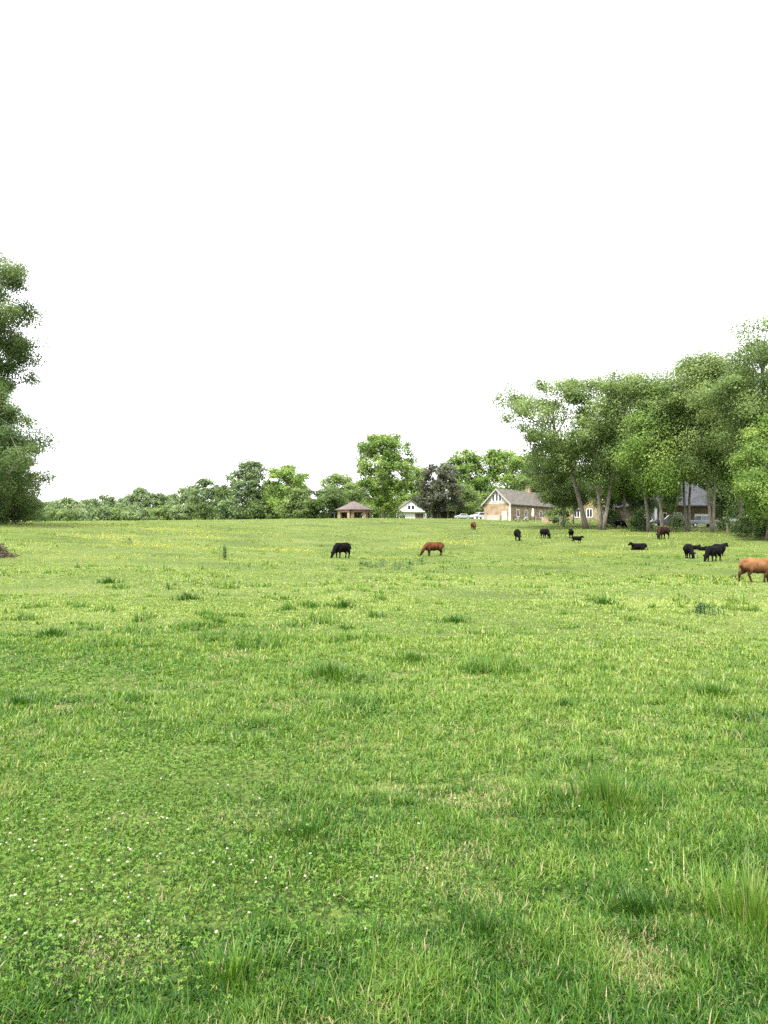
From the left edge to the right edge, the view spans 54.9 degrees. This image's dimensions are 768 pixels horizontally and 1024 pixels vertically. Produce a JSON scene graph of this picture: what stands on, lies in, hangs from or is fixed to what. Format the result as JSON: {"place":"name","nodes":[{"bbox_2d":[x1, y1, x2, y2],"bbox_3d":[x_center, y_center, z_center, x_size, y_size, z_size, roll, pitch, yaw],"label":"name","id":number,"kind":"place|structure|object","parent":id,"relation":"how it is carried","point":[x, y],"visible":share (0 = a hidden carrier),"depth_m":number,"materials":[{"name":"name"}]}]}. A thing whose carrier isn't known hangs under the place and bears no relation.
{"place":"outdoors","nodes":[
{"label":"outdoors","id":0,"kind":"place"},
{"bbox_2d":[0,517,767,1023],"bbox_3d":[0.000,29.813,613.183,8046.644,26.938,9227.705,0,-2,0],"label":"ground","id":1,"kind":"structure","parent":0,"point":[390,546],"depth_m":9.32,"materials":[{"name":"green plant"}]},
{"bbox_2d":[0,543,19,557],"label":"brush pile","id":2,"kind":"object","parent":1,"relation":"on","point":[3,554],"visible":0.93,"depth_m":43.86,"materials":[{"name":"brown wood"}]},
{"bbox_2d":[0,477,44,523],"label":"shrub","id":3,"kind":"object","parent":1,"relation":"on","point":[37,514],"visible":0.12,"depth_m":97.27,"materials":[{"name":"green plant"}]},
{"bbox_2d":[0,244,55,395],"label":"oak tree","id":4,"kind":"object","parent":1,"relation":"on","point":[16,346],"visible":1,"depth_m":91.84,"materials":[{"name":"green plant"}]},
{"bbox_2d":[0,429,61,523],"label":"oak tree","id":5,"kind":"object","parent":1,"relation":"on","point":[29,510],"visible":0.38,"depth_m":94.82,"materials":[{"name":"green plant"}]},
{"bbox_2d":[0,376,68,516],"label":"oak tree","id":6,"kind":"object","parent":1,"relation":"on","point":[16,449],"visible":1,"depth_m":84.66,"materials":[{"name":"green plant"}]},
{"bbox_2d":[0,693,69,712],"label":"grass tuft","id":7,"kind":"object","parent":1,"relation":"on","point":[25,700],"visible":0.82,"depth_m":7.25,"materials":[{"name":"green plant"}]},
{"bbox_2d":[23,510,55,521],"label":"edge bush","id":8,"kind":"object","parent":1,"relation":"on","point":[47,519],"visible":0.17,"depth_m":120.38,"materials":[{"name":"green plant"}]},
{"bbox_2d":[22,625,91,637],"bbox_3d":[-5.677,2.068,12.978,1.466,0.197,1.316,0,-2,0],"label":"grass tuft","id":9,"kind":"object","parent":1,"relation":"on","point":[54,631],"visible":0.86,"depth_m":12.85,"materials":[{"name":"green plant"}]},
{"bbox_2d":[46,508,78,520],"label":"hedge bush","id":10,"kind":"object","parent":1,"relation":"on","point":[60,514],"visible":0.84,"depth_m":243.95,"materials":[{"name":"green plant"}]},
{"bbox_2d":[49,495,87,511],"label":"distant tree","id":11,"kind":"object","parent":1,"relation":"on","point":[68,502],"visible":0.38,"depth_m":278.03,"materials":[{"name":"green plant"}]},
{"bbox_2d":[70,508,90,520],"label":"hedge bush","id":12,"kind":"object","parent":1,"relation":"on","point":[81,512],"visible":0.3,"depth_m":252.11,"materials":[{"name":"green plant"}]},
{"bbox_2d":[73,497,93,509],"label":"distant tree","id":13,"kind":"object","parent":1,"relation":"on","point":[87,501],"visible":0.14,"depth_m":297.63,"materials":[{"name":"green plant"}]},
{"bbox_2d":[77,504,120,520],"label":"hedge bush","id":14,"kind":"object","parent":1,"relation":"on","point":[96,514],"visible":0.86,"depth_m":242.85,"materials":[{"name":"green plant"}]},
{"bbox_2d":[86,493,121,513],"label":"distant tree","id":15,"kind":"object","parent":1,"relation":"on","point":[107,501],"visible":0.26,"depth_m":278.85,"materials":[{"name":"green plant"}]},
{"bbox_2d":[96,575,125,583],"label":"grass tuft","id":16,"kind":"object","parent":1,"relation":"on","point":[109,580],"visible":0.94,"depth_m":25.94,"materials":[{"name":"green plant"}]},
{"bbox_2d":[101,507,128,520],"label":"hedge bush","id":17,"kind":"object","parent":1,"relation":"on","point":[117,510],"visible":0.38,"depth_m":247.83,"materials":[{"name":"green plant"}]},
{"bbox_2d":[114,496,130,508],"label":"distant tree","id":18,"kind":"object","parent":1,"relation":"on","point":[120,500],"visible":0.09,"depth_m":307.46,"materials":[{"name":"green plant"}]},
{"bbox_2d":[120,504,149,520],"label":"hedge bush","id":19,"kind":"object","parent":1,"relation":"on","point":[133,512],"visible":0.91,"depth_m":237.33,"materials":[{"name":"green plant"}]},
{"bbox_2d":[121,486,151,508],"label":"distant tree","id":20,"kind":"object","parent":1,"relation":"on","point":[137,494],"visible":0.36,"depth_m":298.77,"materials":[{"name":"green plant"}]},
{"bbox_2d":[135,492,175,509],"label":"distant tree","id":21,"kind":"object","parent":1,"relation":"on","point":[160,498],"visible":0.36,"depth_m":288.25,"materials":[{"name":"green plant"}]},
{"bbox_2d":[147,504,177,519],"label":"hedge bush","id":22,"kind":"object","parent":1,"relation":"on","point":[161,513],"visible":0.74,"depth_m":233.97,"materials":[{"name":"green plant"}]},
{"bbox_2d":[167,503,194,519],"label":"hedge bush","id":23,"kind":"object","parent":1,"relation":"on","point":[175,510],"visible":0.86,"depth_m":227.00,"materials":[{"name":"green plant"}]},
{"bbox_2d":[164,486,198,510],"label":"distant tree","id":24,"kind":"object","parent":1,"relation":"on","point":[173,500],"visible":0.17,"depth_m":268.57,"materials":[{"name":"green plant"}]},
{"bbox_2d":[167,591,203,600],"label":"grass tuft","id":25,"kind":"object","parent":1,"relation":"on","point":[188,596],"visible":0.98,"depth_m":20.65,"materials":[{"name":"green plant"}]},
{"bbox_2d":[180,498,211,519],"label":"edge bush","id":26,"kind":"object","parent":1,"relation":"on","point":[197,516],"visible":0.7,"depth_m":228.57,"materials":[{"name":"green plant"}]},
{"bbox_2d":[183,476,221,519],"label":"tree","id":27,"kind":"object","parent":1,"relation":"on","point":[203,491],"visible":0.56,"depth_m":232.61,"materials":[{"name":"green plant"}]},
{"bbox_2d":[204,484,232,519],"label":"tree","id":28,"kind":"object","parent":1,"relation":"on","point":[219,492],"visible":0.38,"depth_m":223.70,"materials":[{"name":"green plant"}]},
{"bbox_2d":[115,921,327,1023],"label":"grass tuft","id":29,"kind":"object","parent":1,"relation":"on","point":[234,973],"visible":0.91,"depth_m":2.77,"materials":[{"name":"green plant"}]},
{"bbox_2d":[211,495,252,519],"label":"edge bush","id":30,"kind":"object","parent":1,"relation":"on","point":[230,510],"visible":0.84,"depth_m":213.44,"materials":[{"name":"green plant"}]},
{"bbox_2d":[223,457,275,518],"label":"tree","id":31,"kind":"object","parent":1,"relation":"on","point":[242,484],"visible":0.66,"depth_m":219.96,"materials":[{"name":"green plant"}]},
{"bbox_2d":[241,498,278,518],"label":"edge bush","id":32,"kind":"object","parent":1,"relation":"on","point":[259,509],"visible":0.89,"depth_m":211.35,"materials":[{"name":"green plant"}]},
{"bbox_2d":[258,461,314,518],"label":"tree","id":33,"kind":"object","parent":1,"relation":"on","point":[284,472],"visible":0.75,"depth_m":211.77,"materials":[{"name":"green plant"}]},
{"bbox_2d":[271,487,322,518],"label":"tree","id":34,"kind":"object","parent":1,"relation":"on","point":[298,497],"visible":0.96,"depth_m":204.06,"materials":[{"name":"green plant"}]},
{"bbox_2d":[299,498,331,518],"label":"edge bush","id":35,"kind":"object","parent":1,"relation":"on","point":[314,511],"visible":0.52,"depth_m":205.81,"materials":[{"name":"green plant"}]},
{"bbox_2d":[0,653,635,1012],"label":"clover","id":36,"kind":"object","parent":1,"relation":"on","point":[123,864],"visible":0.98,"depth_m":3.88,"materials":[{"name":"green plant"}]},
{"bbox_2d":[306,484,352,515],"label":"tree","id":37,"kind":"object","parent":1,"relation":"on","point":[331,499],"visible":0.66,"depth_m":211.00,"materials":[{"name":"green plant"}]},
{"bbox_2d":[282,648,384,690],"bbox_3d":[-0.517,1.796,8.914,1.339,0.425,1.459,1,-2,-18],"label":"grass tuft","id":38,"kind":"object","parent":1,"relation":"on","point":[318,671],"visible":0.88,"depth_m":8.85,"materials":[{"name":"green plant"}]},
{"bbox_2d":[330,542,350,557],"bbox_3d":[-3.651,3.218,62.185,0.836,1.320,2.383,-2,-3,39],"label":"cow","id":39,"kind":"object","parent":1,"relation":"on","point":[345,547],"visible":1,"depth_m":61.92},
{"bbox_2d":[316,470,366,514],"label":"tree","id":40,"kind":"object","parent":1,"relation":"on","point":[336,480],"visible":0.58,"depth_m":250.96,"materials":[{"name":"green plant"}]},
{"bbox_2d":[326,598,367,609],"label":"grass tuft","id":41,"kind":"object","parent":1,"relation":"on","point":[344,604],"visible":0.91,"depth_m":18.75,"materials":[{"name":"green plant"}]},
{"bbox_2d":[335,501,371,517],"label":"brick pavilion","id":42,"kind":"structure","parent":1,"relation":"on","point":[353,508],"depth_m":200.44,"materials":[{"name":"brown brick"}]},
{"bbox_2d":[1,522,749,607],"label":"buttercups","id":43,"kind":"object","parent":1,"relation":"on","point":[294,550],"visible":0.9,"depth_m":66.22,"materials":[{"name":"yellow plant"}]},
{"bbox_2d":[357,502,393,517],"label":"edge bush","id":44,"kind":"object","parent":1,"relation":"on","point":[374,513],"visible":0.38,"depth_m":212.55,"materials":[{"name":"green plant"}]},
{"bbox_2d":[349,430,421,517],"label":"tree","id":45,"kind":"object","parent":1,"relation":"on","point":[386,488],"visible":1,"depth_m":188.00,"materials":[{"name":"green plant"}]},
{"bbox_2d":[372,507,405,517],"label":"edge bush","id":46,"kind":"object","parent":1,"relation":"on","point":[394,516],"visible":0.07,"depth_m":220.66,"materials":[{"name":"green plant"}]},
{"bbox_2d":[393,500,424,517],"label":"white house","id":47,"kind":"structure","parent":1,"relation":"on","point":[411,510],"depth_m":226.16,"materials":[{"name":"paint"}]},
{"bbox_2d":[395,464,430,503],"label":"tree","id":48,"kind":"object","parent":1,"relation":"on","point":[413,490],"visible":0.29,"depth_m":259.80,"materials":[{"name":"green plant"}]},
{"bbox_2d":[368,647,465,667],"bbox_3d":[0.437,1.973,10.173,1.353,0.202,1.388,0,-2,0],"label":"grass tuft","id":49,"kind":"object","parent":1,"relation":"on","point":[409,657],"visible":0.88,"depth_m":10.15,"materials":[{"name":"green plant"}]},
{"bbox_2d":[420,542,443,555],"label":"cow","id":50,"kind":"object","parent":1,"relation":"on","point":[429,547],"visible":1,"depth_m":66.89},
{"bbox_2d":[410,462,467,517],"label":"tree","id":51,"kind":"object","parent":1,"relation":"on","point":[441,500],"visible":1,"depth_m":203.23,"materials":[{"name":"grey plant"}]},
{"bbox_2d":[431,510,456,518],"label":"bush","id":52,"kind":"object","parent":1,"relation":"on","point":[433,515],"visible":0.45,"depth_m":211.78,"materials":[{"name":"green plant"}]},
{"bbox_2d":[423,612,477,624],"bbox_3d":[1.424,2.218,15.643,1.042,0.211,1.431,1,-2,-17],"label":"grass tuft","id":53,"kind":"object","parent":1,"relation":"on","point":[454,619],"visible":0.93,"depth_m":15.52,"materials":[{"name":"green plant"}]},
{"bbox_2d":[435,447,491,511],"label":"tree","id":54,"kind":"object","parent":1,"relation":"on","point":[459,461],"visible":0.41,"depth_m":248.46,"materials":[{"name":"green plant"}]},
{"bbox_2d":[443,484,483,518],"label":"tree","id":55,"kind":"object","parent":1,"relation":"on","point":[470,496],"visible":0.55,"depth_m":211.06,"materials":[{"name":"green plant"}]},
{"bbox_2d":[470,512,483,518],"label":"parked car","id":56,"kind":"object","parent":1,"relation":"on","point":[477,515],"visible":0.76,"depth_m":187.22,"materials":[{"name":"white metal"}]},
{"bbox_2d":[385,869,575,980],"bbox_3d":[0.451,1.726,3.093,1.047,0.113,1.022,1,-2,-21],"label":"grass tuft","id":57,"kind":"object","parent":1,"relation":"on","point":[483,921],"visible":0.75,"depth_m":3.15,"materials":[{"name":"green plant"}]},
{"bbox_2d":[458,446,533,511],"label":"tree","id":58,"kind":"object","parent":1,"relation":"on","point":[496,456],"visible":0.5,"depth_m":241.30,"materials":[{"name":"green plant"}]},
{"bbox_2d":[481,486,554,519],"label":"brick house","id":59,"kind":"structure","parent":1,"relation":"on","point":[501,504],"depth_m":167.64,"materials":[{"name":"beige"}]},
{"bbox_2d":[514,529,521,540],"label":"cow","id":60,"kind":"object","parent":1,"relation":"on","point":[517,533],"visible":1,"depth_m":85.68},
{"bbox_2d":[504,453,553,508],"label":"tree","id":61,"kind":"object","parent":1,"relation":"on","point":[520,487],"visible":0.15,"depth_m":236.68,"materials":[{"name":"green plant"}]},
{"bbox_2d":[540,529,550,537],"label":"cow","id":62,"kind":"object","parent":1,"relation":"on","point":[545,532],"visible":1,"depth_m":88.35},
{"bbox_2d":[488,367,603,528],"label":"cottonwood tree","id":63,"kind":"object","parent":1,"relation":"on","point":[547,409],"visible":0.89,"depth_m":110.24,"materials":[{"name":"green plant"}]},
{"bbox_2d":[514,437,601,526],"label":"cottonwood tree","id":64,"kind":"object","parent":1,"relation":"on","point":[562,497],"visible":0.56,"depth_m":120.75,"materials":[{"name":"green plant"}]},
{"bbox_2d":[542,506,576,524],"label":"undergrowth bush","id":65,"kind":"object","parent":1,"relation":"on","point":[554,518],"visible":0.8,"depth_m":134.63,"materials":[{"name":"green plant"}]},
{"bbox_2d":[538,697,587,709],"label":"grass tuft","id":66,"kind":"object","parent":1,"relation":"on","point":[563,702],"visible":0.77,"depth_m":7.49,"materials":[{"name":"green plant"}]},
{"bbox_2d":[562,477,588,523],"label":"cottonwood tree","id":67,"kind":"object","parent":1,"relation":"on","point":[573,507],"visible":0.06,"depth_m":138.00,"materials":[{"name":"green plant"}]},
{"bbox_2d":[565,479,617,519],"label":"brick house","id":68,"kind":"structure","parent":1,"relation":"on","point":[590,513],"depth_m":180.32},
{"bbox_2d":[554,363,632,529],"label":"cottonwood tree","id":69,"kind":"object","parent":1,"relation":"on","point":[586,437],"visible":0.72,"depth_m":107.38,"materials":[{"name":"green plant"}]},
{"bbox_2d":[587,596,623,605],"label":"grass tuft","id":70,"kind":"object","parent":1,"relation":"on","point":[603,601],"visible":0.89,"depth_m":19.96,"materials":[{"name":"green plant"}]},
{"bbox_2d":[586,479,628,511],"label":"cottonwood tree","id":71,"kind":"object","parent":1,"relation":"on","point":[602,496],"visible":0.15,"depth_m":126.75,"materials":[{"name":"green plant"}]},
{"bbox_2d":[602,508,622,526],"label":"undergrowth bush","id":72,"kind":"object","parent":1,"relation":"on","point":[613,514],"visible":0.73,"depth_m":119.05,"materials":[{"name":"green plant"}]},
{"bbox_2d":[578,378,654,526],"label":"cottonwood tree","id":73,"kind":"object","parent":1,"relation":"on","point":[626,487],"visible":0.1,"depth_m":115.44,"materials":[{"name":"green plant"}]},
{"bbox_2d":[527,743,724,832],"bbox_3d":[1.385,1.655,4.698,0.986,0.391,1.157,1,-2,-31],"label":"grass tuft","id":74,"kind":"object","parent":1,"relation":"on","point":[601,788],"visible":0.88,"depth_m":4.62,"materials":[{"name":"green plant"}]},
{"bbox_2d":[539,862,725,953],"bbox_3d":[1.151,1.736,3.322,0.892,0.110,0.985,0,-2,0],"label":"grass tuft","id":75,"kind":"object","parent":1,"relation":"on","point":[640,907],"visible":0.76,"depth_m":3.31,"materials":[{"name":"green plant"}]},
{"bbox_2d":[612,467,658,514],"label":"cottonwood tree","id":76,"kind":"object","parent":1,"relation":"on","point":[633,504],"visible":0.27,"depth_m":118.45,"materials":[{"name":"green plant"}]},
{"bbox_2d":[540,517,730,531],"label":"wire fence","id":77,"kind":"object","parent":1,"relation":"on","point":[671,525],"visible":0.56,"depth_m":100.89,"materials":[{"name":"brown metal"}]},
{"bbox_2d":[594,363,679,531],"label":"cottonwood tree","id":78,"kind":"object","parent":1,"relation":"on","point":[624,391],"visible":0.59,"depth_m":100.84,"materials":[{"name":"green plant"}]},
{"bbox_2d":[628,542,647,549],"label":"cow","id":79,"kind":"object","parent":1,"relation":"on","point":[638,546],"visible":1,"depth_m":69.35},
{"bbox_2d":[620,507,656,530],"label":"undergrowth bush","id":80,"kind":"object","parent":1,"relation":"on","point":[637,520],"visible":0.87,"depth_m":103.70,"materials":[{"name":"green plant"}]},
{"bbox_2d":[605,377,700,526],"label":"cottonwood tree","id":81,"kind":"object","parent":1,"relation":"on","point":[658,480],"visible":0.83,"depth_m":96.69,"materials":[{"name":"green plant"}]},
{"bbox_2d":[656,527,669,538],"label":"cow","id":82,"kind":"object","parent":1,"relation":"on","point":[661,531],"visible":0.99,"depth_m":83.40},
{"bbox_2d":[613,481,726,524],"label":"brick house","id":83,"kind":"structure","parent":1,"relation":"on","point":[699,507],"depth_m":128.35,"materials":[{"name":"stone"}]},
{"bbox_2d":[655,515,684,525],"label":"parked car","id":84,"kind":"object","parent":1,"relation":"on","point":[664,520],"visible":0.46,"depth_m":119.29,"materials":[{"name":"grey metal"}]},
{"bbox_2d":[656,480,684,530],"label":"cottonwood tree","id":85,"kind":"object","parent":1,"relation":"on","point":[667,501],"visible":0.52,"depth_m":100.28,"materials":[{"name":"green plant"}]},
{"bbox_2d":[623,349,724,531],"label":"cottonwood tree","id":86,"kind":"object","parent":1,"relation":"on","point":[688,519],"visible":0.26,"depth_m":98.84,"materials":[{"name":"green plant"}]},
{"bbox_2d":[666,512,684,528],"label":"undergrowth bush","id":87,"kind":"object","parent":1,"relation":"on","point":[678,520],"visible":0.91,"depth_m":105.29,"materials":[{"name":"green plant"}]},
{"bbox_2d":[587,823,767,964],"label":"grass tuft","id":88,"kind":"object","parent":1,"relation":"on","point":[752,907],"visible":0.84,"depth_m":3.16,"materials":[{"name":"green plant"}]},
{"bbox_2d":[656,416,712,490],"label":"cottonwood tree","id":89,"kind":"object","parent":1,"relation":"on","point":[702,485],"visible":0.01,"depth_m":162.35,"materials":[{"name":"green plant"}]},
{"bbox_2d":[683,544,695,558],"bbox_3d":[23.631,3.034,57.280,0.742,1.154,2.083,-1,-2,14],"label":"cow","id":90,"kind":"object","parent":1,"relation":"on","point":[688,549],"visible":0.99,"depth_m":56.82},
{"bbox_2d":[628,342,765,532],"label":"cottonwood tree","id":91,"kind":"object","parent":1,"relation":"on","point":[695,460],"visible":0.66,"depth_m":94.19,"materials":[{"name":"green plant"}]},
{"bbox_2d":[684,515,717,526],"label":"parked truck","id":92,"kind":"object","parent":1,"relation":"on","point":[700,519],"visible":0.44,"depth_m":112.10,"materials":[{"name":"white metal"}]},
{"bbox_2d":[637,678,765,704],"bbox_3d":[3.601,1.897,7.943,1.525,0.208,1.666,0,-2,0],"label":"grass tuft","id":93,"kind":"object","parent":1,"relation":"on","point":[713,689],"visible":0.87,"depth_m":7.98,"materials":[{"name":"green plant"}]},
{"bbox_2d":[691,602,725,614],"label":"weed plant","id":94,"kind":"object","parent":1,"relation":"on","point":[700,608],"visible":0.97,"depth_m":17.10,"materials":[{"name":"green plant"}]},
{"bbox_2d":[703,546,722,561],"bbox_3d":[23.350,2.961,52.654,2.069,1.146,0.726,1,-2,-36],"label":"cow","id":95,"kind":"object","parent":1,"relation":"on","point":[712,551],"visible":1,"depth_m":52.37},
{"bbox_2d":[712,543,728,555],"bbox_3d":[27.141,3.014,59.683,1.772,1.084,0.629,1,-2,-25],"label":"cow","id":96,"kind":"object","parent":1,"relation":"on","point":[723,546],"visible":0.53,"depth_m":59.55},
{"bbox_2d":[676,306,767,535],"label":"cottonwood tree","id":97,"kind":"object","parent":1,"relation":"on","point":[753,401],"visible":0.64,"depth_m":83.98,"materials":[{"name":"green plant"}]},
{"bbox_2d":[701,459,748,518],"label":"cottonwood tree","id":98,"kind":"object","parent":1,"relation":"on","point":[726,505],"visible":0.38,"depth_m":115.27,"materials":[{"name":"green plant"}]},
{"bbox_2d":[715,515,736,530],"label":"undergrowth bush","id":99,"kind":"object","parent":1,"relation":"on","point":[721,523],"visible":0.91,"depth_m":97.54,"materials":[{"name":"green plant"}]},
{"bbox_2d":[705,375,767,530],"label":"cottonwood tree","id":100,"kind":"object","parent":1,"relation":"on","point":[726,478],"visible":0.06,"depth_m":95.69,"materials":[{"name":"green plant"}]},
{"bbox_2d":[726,514,756,535],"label":"undergrowth bush","id":101,"kind":"object","parent":1,"relation":"on","point":[739,526],"visible":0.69,"depth_m":85.45,"materials":[{"name":"green plant"}]},
{"bbox_2d":[724,409,767,540],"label":"cottonwood tree","id":102,"kind":"object","parent":1,"relation":"on","point":[749,483],"visible":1,"depth_m":78.34,"materials":[{"name":"green plant"}]},
{"bbox_2d":[738,558,767,582],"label":"cow","id":103,"kind":"object","parent":1,"relation":"on","point":[749,566],"visible":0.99,"depth_m":34.37},
{"bbox_2d":[747,499,767,538],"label":"undergrowth bush","id":104,"kind":"object","parent":1,"relation":"on","point":[758,528],"visible":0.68,"depth_m":79.73,"materials":[{"name":"green plant"}]},
{"bbox_2d":[0,0,767,518],"label":"sky","id":105,"kind":"structure","parent":0,"point":[280,232],"materials":[{"name":"white"}]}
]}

